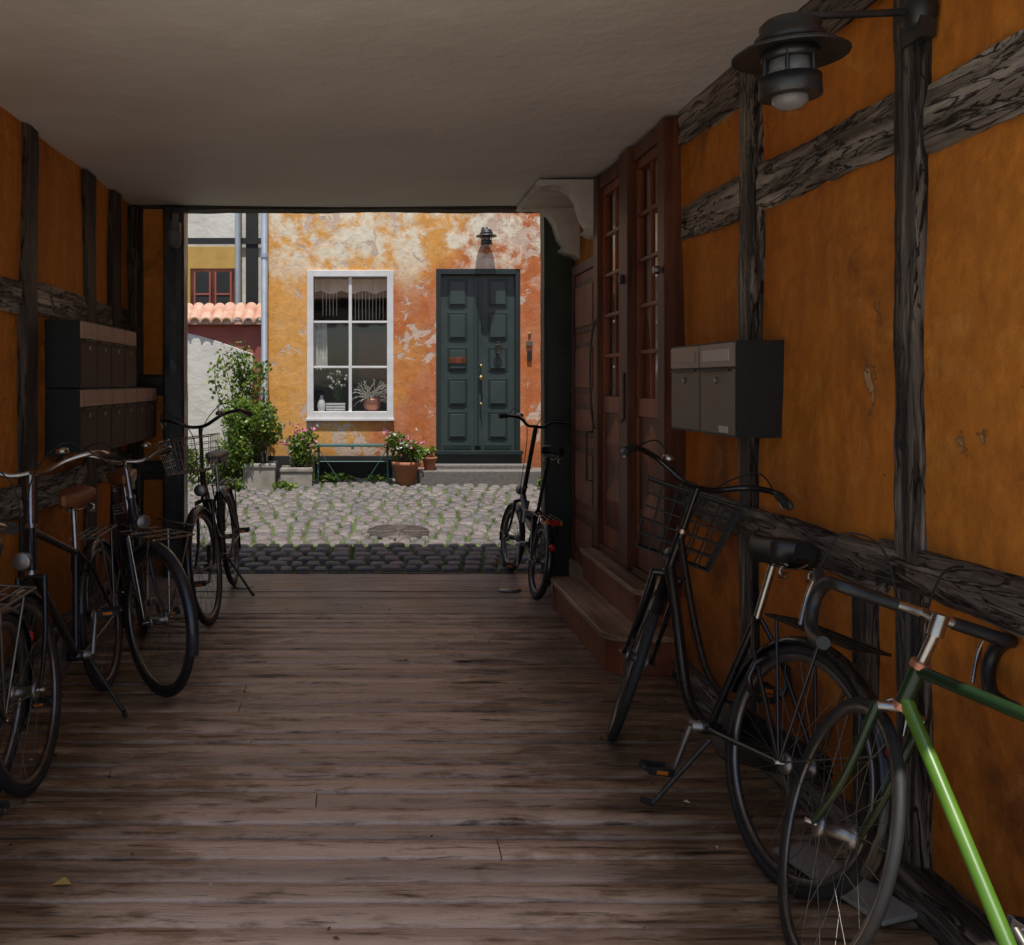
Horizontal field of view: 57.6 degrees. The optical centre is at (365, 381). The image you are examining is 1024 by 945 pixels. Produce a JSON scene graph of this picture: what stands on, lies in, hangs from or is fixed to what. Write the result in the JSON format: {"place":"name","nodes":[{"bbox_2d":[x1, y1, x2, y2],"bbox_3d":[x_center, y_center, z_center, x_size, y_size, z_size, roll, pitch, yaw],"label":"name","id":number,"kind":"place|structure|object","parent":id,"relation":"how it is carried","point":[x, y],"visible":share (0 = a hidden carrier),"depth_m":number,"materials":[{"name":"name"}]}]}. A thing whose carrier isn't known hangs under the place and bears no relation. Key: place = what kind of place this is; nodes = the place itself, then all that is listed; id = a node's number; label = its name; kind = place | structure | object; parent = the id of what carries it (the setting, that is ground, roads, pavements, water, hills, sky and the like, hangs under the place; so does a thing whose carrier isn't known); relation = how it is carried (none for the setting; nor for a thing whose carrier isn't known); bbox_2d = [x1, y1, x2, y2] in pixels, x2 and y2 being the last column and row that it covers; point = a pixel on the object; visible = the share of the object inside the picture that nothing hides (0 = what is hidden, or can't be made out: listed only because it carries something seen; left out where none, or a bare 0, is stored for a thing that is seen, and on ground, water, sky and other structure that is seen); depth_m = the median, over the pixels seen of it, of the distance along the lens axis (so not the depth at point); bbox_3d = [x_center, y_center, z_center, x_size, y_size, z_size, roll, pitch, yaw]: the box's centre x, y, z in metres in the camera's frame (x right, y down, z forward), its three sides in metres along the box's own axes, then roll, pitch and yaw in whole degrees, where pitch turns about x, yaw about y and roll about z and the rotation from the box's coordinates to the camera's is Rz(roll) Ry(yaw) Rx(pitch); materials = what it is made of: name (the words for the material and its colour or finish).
{"place":"outdoors","nodes":[
{"label":"outdoors","id":0,"kind":"place"},
{"bbox_2d":[189,481,538,571],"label":"courtyard ground","id":1,"kind":"structure","parent":0,"point":[376,541],"depth_m":8.32,"materials":[{"name":"grey stone"}]},
{"bbox_2d":[187,325,260,478],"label":"garden wall","id":2,"kind":"structure","parent":1,"relation":"on","point":[206,343],"depth_m":11.52,"materials":[{"name":"white paint"}]},
{"bbox_2d":[188,302,260,324],"bbox_3d":[-2.815,-0.871,11.595,3.120,0.302,0.310,0,0,0],"label":"tile coping","id":3,"kind":"object","parent":2,"relation":"on","point":[211,312],"visible":0.34,"depth_m":11.53,"materials":[{"name":"orange tile"}]},
{"bbox_2d":[188,213,260,319],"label":"walls","id":4,"kind":"structure","parent":1,"relation":"on","point":[221,225],"depth_m":15.00,"materials":[{"name":"white paint"}]},
{"bbox_2d":[188,247,234,319],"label":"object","id":5,"kind":"structure","parent":4,"relation":"attached to","point":[211,274],"depth_m":14.91,"materials":[{"name":"yellow paint"}]},
{"bbox_2d":[188,213,260,319],"bbox_3d":[-4.620,-2.550,14.969,6.760,8.000,0.058,0,0,0],"label":"timber frame","id":6,"kind":"object","parent":1,"relation":"on","point":[251,240],"visible":0.11,"depth_m":14.96,"materials":[{"name":"black paint"}]},
{"bbox_2d":[235,213,240,319],"bbox_3d":[-2.080,-2.650,14.900,0.100,7.800,0.100,0,0,0],"label":"downpipe","id":7,"kind":"object","parent":6,"relation":"attached to","point":[237,257],"visible":0.32,"depth_m":14.86,"materials":[{"name":"metal"}]},
{"bbox_2d":[315,444,388,482],"bbox_3d":[-0.155,1.012,11.265,0.970,0.481,0.292,0,0,0],"label":"garden bench","id":8,"kind":"object","parent":1,"relation":"on","point":[352,446],"visible":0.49,"depth_m":11.13,"materials":[{"name":"paint"}]},
{"bbox_2d":[188,478,540,571],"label":"cobblestones","id":9,"kind":"structure","parent":1,"relation":"on","point":[340,554],"depth_m":8.58,"materials":[{"name":"grey stone"}]},
{"bbox_2d":[204,340,271,480],"bbox_3d":[-1.567,0.369,11.235,0.838,1.762,0.404,0,0,-6],"label":"climbing shrub","id":10,"kind":"object","parent":9,"relation":"on","point":[247,379],"visible":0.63,"depth_m":11.20,"materials":[{"name":"green plant"}]},
{"bbox_2d":[216,395,284,488],"bbox_3d":[-1.363,0.712,10.984,0.838,1.111,0.750,0,0,0],"label":"planter with shrub","id":11,"kind":"object","parent":9,"relation":"on","point":[258,473],"visible":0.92,"depth_m":10.82,"materials":[{"name":"green plant"}]},
{"bbox_2d":[279,421,320,487],"bbox_3d":[-0.796,0.871,11.049,0.504,0.793,0.398,0,0,-8],"label":"flower planter","id":12,"kind":"object","parent":9,"relation":"on","point":[301,473],"visible":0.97,"depth_m":10.95,"materials":[{"name":"concrete"}]},
{"bbox_2d":[383,428,428,484],"bbox_3d":[0.490,0.896,11.055,0.561,0.694,0.436,0,0,0],"label":"flower pot","id":13,"kind":"object","parent":9,"relation":"on","point":[405,468],"visible":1,"depth_m":10.99,"materials":[{"name":"ceramic"}]},
{"bbox_2d":[188,446,540,491],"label":"border plants","id":14,"kind":"object","parent":1,"relation":"on","point":[226,473],"visible":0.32,"depth_m":11.11,"materials":[{"name":"green plant"}]},
{"bbox_2d":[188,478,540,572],"bbox_3d":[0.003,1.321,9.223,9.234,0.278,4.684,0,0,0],"label":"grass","id":15,"kind":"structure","parent":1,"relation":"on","point":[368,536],"depth_m":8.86,"materials":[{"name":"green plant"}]},
{"bbox_2d":[367,524,429,540],"bbox_3d":[0.300,1.375,8.351,0.570,0.064,0.571,0,0,0],"label":"manhole cover","id":16,"kind":"object","parent":1,"relation":"on","point":[394,532],"visible":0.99,"depth_m":8.33,"materials":[{"name":"metal"}]},
{"bbox_2d":[268,212,540,467],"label":"walls","id":17,"kind":"structure","parent":1,"relation":"on","point":[413,251],"depth_m":11.50,"materials":[{"name":"paint"}]},
{"bbox_2d":[260,213,267,460],"bbox_3d":[-1.265,-1.753,11.398,0.100,5.793,0.165,0,0,0],"label":"downpipe","id":18,"kind":"object","parent":17,"relation":"attached to","point":[264,286],"visible":0.37,"depth_m":11.39,"materials":[{"name":"metal"}]},
{"bbox_2d":[268,456,416,479],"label":"plinth","id":19,"kind":"structure","parent":17,"relation":"attached to","point":[360,470],"depth_m":11.46,"materials":[{"name":"grey stone"}]},
{"bbox_2d":[306,270,393,420],"bbox_3d":[-0.193,-0.455,11.520,1.105,1.891,0.120,0,0,0],"label":"window frame","id":20,"kind":"object","parent":17,"relation":"attached to","point":[349,415],"visible":1,"depth_m":11.47,"materials":[{"name":"white wood"}]},
{"bbox_2d":[314,277,386,410],"bbox_3d":[0.385,-0.250,12.895,2.630,3.000,2.610,0,0,0],"label":"room interior","id":21,"kind":"object","parent":17,"relation":"attached to","point":[369,344],"visible":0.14,"depth_m":14.10,"materials":[{"name":"white paint"}]},
{"bbox_2d":[314,279,386,410],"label":"window sill items","id":22,"kind":"object","parent":17,"relation":"attached to","point":[372,402],"depth_m":11.75,"materials":[{"name":"white fabric"}]},
{"bbox_2d":[434,269,522,462],"bbox_3d":[1.417,-0.199,11.510,1.100,2.443,0.220,0,0,0],"label":"green double door","id":23,"kind":"structure","parent":17,"relation":"attached to","point":[477,351],"depth_m":11.56,"materials":[{"name":"paint"}]},
{"bbox_2d":[476,226,496,246],"bbox_3d":[1.500,-1.815,11.363,0.268,0.286,0.294,0,0,0],"label":"wall lamp","id":24,"kind":"object","parent":17,"relation":"attached to","point":[486,234],"visible":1,"depth_m":11.30,"materials":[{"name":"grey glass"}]},
{"bbox_2d":[526,332,532,359],"bbox_3d":[2.060,-0.445,11.488,0.080,0.349,0.025,0,0,0],"label":"doorbell panel","id":25,"kind":"object","parent":17,"relation":"attached to","point":[529,353],"visible":1,"depth_m":11.47,"materials":[{"name":"metal"}]},
{"bbox_2d":[417,463,540,485],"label":"stone door steps","id":26,"kind":"structure","parent":1,"relation":"on","point":[490,474],"depth_m":11.04,"materials":[{"name":"stone"}]},
{"bbox_2d":[421,445,437,470],"bbox_3d":[0.772,0.927,11.157,0.211,0.304,0.189,0,0,-23],"label":"plant pot","id":27,"kind":"object","parent":26,"relation":"on","point":[429,461],"visible":0.94,"depth_m":11.11,"materials":[{"name":"ceramic"}]},
{"bbox_2d":[0,572,937,944],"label":"wooden plank floor","id":28,"kind":"structure","parent":0,"point":[388,776],"depth_m":3.19,"materials":[{"name":"brown wood"}]},
{"bbox_2d":[0,521,36,817],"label":"parked bicycle","id":29,"kind":"object","parent":28,"relation":"on","point":[13,622],"visible":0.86,"depth_m":3.18,"materials":[{"name":"metal"}]},
{"bbox_2d":[52,877,71,884],"bbox_3d":[-0.870,1.436,2.620,0.046,0.012,0.038,0,0,-40],"label":"fallen leaf","id":30,"kind":"object","parent":28,"relation":"on","point":[63,880],"visible":1,"depth_m":2.63,"materials":[{"name":"plant"}]},
{"bbox_2d":[0,442,127,796],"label":"old black bicycle","id":31,"kind":"object","parent":28,"relation":"on","point":[66,645],"visible":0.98,"depth_m":3.75,"materials":[{"name":"metal"}]},
{"bbox_2d":[55,437,198,696],"bbox_3d":[-1.259,0.862,4.717,0.627,1.177,1.772,0,0,-16],"label":"bicycle with front rack","id":32,"kind":"object","parent":28,"relation":"on","point":[136,552],"visible":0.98,"depth_m":4.31,"materials":[{"name":"metal"}]},
{"bbox_2d":[155,403,254,625],"bbox_3d":[-1.036,0.791,6.012,0.605,1.318,1.806,0,0,0],"label":"black upright bicycle","id":33,"kind":"object","parent":28,"relation":"on","point":[217,550],"visible":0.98,"depth_m":5.71,"materials":[{"name":"metal"}]},
{"bbox_2d":[231,583,253,588],"bbox_3d":[-0.870,1.441,6.450,0.160,0.012,0.160,0,0,0],"label":"floor drain plate","id":34,"kind":"object","parent":28,"relation":"on","point":[239,586],"visible":0.88,"depth_m":6.42,"materials":[{"name":"metal"}]},
{"bbox_2d":[127,205,573,577],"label":"end jambs and lintel","id":35,"kind":"object","parent":28,"relation":"on","point":[157,277],"visible":0.45,"depth_m":6.80,"materials":[{"name":"paint"}]},
{"bbox_2d":[166,213,181,248],"bbox_3d":[-1.390,-1.097,6.668,0.110,0.265,0.184,0,0,0],"label":"security light","id":36,"kind":"object","parent":35,"relation":"attached to","point":[174,234],"visible":1,"depth_m":6.60,"materials":[{"name":"grey plastic"}]},
{"bbox_2d":[9,580,761,939],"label":"floor litter","id":37,"kind":"object","parent":28,"relation":"on","point":[431,836],"visible":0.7,"depth_m":3.38,"materials":[{"name":"plant"}]},
{"bbox_2d":[498,587,520,592],"bbox_3d":[1.000,1.441,6.350,0.160,0.012,0.160,0,0,0],"label":"floor drain plate","id":38,"kind":"object","parent":28,"relation":"on","point":[509,589],"visible":1,"depth_m":6.32,"materials":[{"name":"metal"}]},
{"bbox_2d":[498,408,571,599],"bbox_3d":[1.241,0.825,6.542,0.582,1.251,1.441,0,0,9],"label":"folding bicycle","id":39,"kind":"object","parent":28,"relation":"on","point":[525,514],"visible":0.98,"depth_m":6.34,"materials":[{"name":"metal"}]},
{"bbox_2d":[550,548,674,675],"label":"wooden door steps","id":40,"kind":"structure","parent":28,"relation":"on","point":[596,606],"depth_m":4.95,"materials":[{"name":"brown wood"}]},
{"bbox_2d":[607,440,901,901],"bbox_3d":[1.221,0.839,3.171,0.604,1.223,1.765,0,0,0],"label":"black city bicycle","id":41,"kind":"object","parent":28,"relation":"on","point":[738,730],"visible":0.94,"depth_m":2.92,"materials":[{"name":"metal"}]},
{"bbox_2d":[772,842,917,925],"bbox_3d":[1.365,1.431,2.622,0.130,0.014,0.400,0,0,-18],"label":"loose board","id":42,"kind":"object","parent":28,"relation":"on","point":[898,910],"visible":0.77,"depth_m":2.58,"materials":[{"name":"grey wood"}]},
{"bbox_2d":[777,532,1023,944],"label":"green road bicycle","id":43,"kind":"object","parent":28,"relation":"on","point":[1005,930],"visible":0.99,"depth_m":2.16,"materials":[{"name":"metal"}]},
{"label":"ground","id":44,"kind":"structure","parent":0,"visible":0},
{"bbox_2d":[0,106,129,665],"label":"plaster wall","id":45,"kind":"structure","parent":44,"relation":"on","point":[60,246],"depth_m":5.03,"materials":[{"name":"orange paint"}]},
{"bbox_2d":[0,122,131,692],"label":"wall timbers","id":46,"kind":"object","parent":45,"relation":"attached to","point":[28,298],"depth_m":4.80,"materials":[{"name":"brown wood"}]},
{"bbox_2d":[44,320,156,456],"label":"wall mailbox bank","id":47,"kind":"structure","parent":45,"relation":"attached to","point":[82,357],"depth_m":5.18,"materials":[{"name":"metal"}]},
{"bbox_2d":[574,0,1023,939],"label":"plaster wall","id":48,"kind":"structure","parent":44,"relation":"on","point":[826,460],"depth_m":2.74,"materials":[{"name":"orange paint"}]},
{"bbox_2d":[0,0,809,206],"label":"ceiling","id":49,"kind":"structure","parent":48,"relation":"attached to","point":[345,103],"depth_m":4.10,"materials":[{"name":"paint"}]},
{"bbox_2d":[516,179,594,259],"bbox_3d":[1.338,-1.071,6.335,0.483,0.458,0.930,0,0,0],"label":"carved corbel","id":50,"kind":"object","parent":48,"relation":"attached to","point":[564,207],"visible":0.75,"depth_m":6.36,"materials":[{"name":"paint"}]},
{"bbox_2d":[569,256,595,576],"bbox_3d":[1.509,0.310,6.280,0.122,2.280,0.800,0,0,0],"label":"brown panel door","id":51,"kind":"structure","parent":48,"relation":"attached to","point":[582,426],"depth_m":6.35,"materials":[{"name":"brown wood"}]},
{"bbox_2d":[589,117,685,596],"bbox_3d":[1.492,-0.120,5.157,0.155,2.340,1.405,0,0,0],"label":"glazed double door","id":52,"kind":"structure","parent":48,"relation":"attached to","point":[626,413],"depth_m":5.04,"materials":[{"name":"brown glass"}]},
{"bbox_2d":[670,340,784,437],"bbox_3d":[1.459,0.028,3.755,0.202,0.365,0.710,0,0,0],"label":"wall mailbox","id":53,"kind":"object","parent":48,"relation":"attached to","point":[733,388],"depth_m":3.44,"materials":[{"name":"grey metal"}]},
{"bbox_2d":[731,0,938,111],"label":"wall lamp","id":54,"kind":"object","parent":48,"relation":"attached to","point":[786,56],"visible":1,"depth_m":2.48,"materials":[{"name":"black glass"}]},
{"bbox_2d":[672,0,1023,944],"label":"wall timbers","id":55,"kind":"object","parent":48,"relation":"attached to","point":[912,120],"depth_m":2.59,"materials":[{"name":"brown wood"}]}
]}

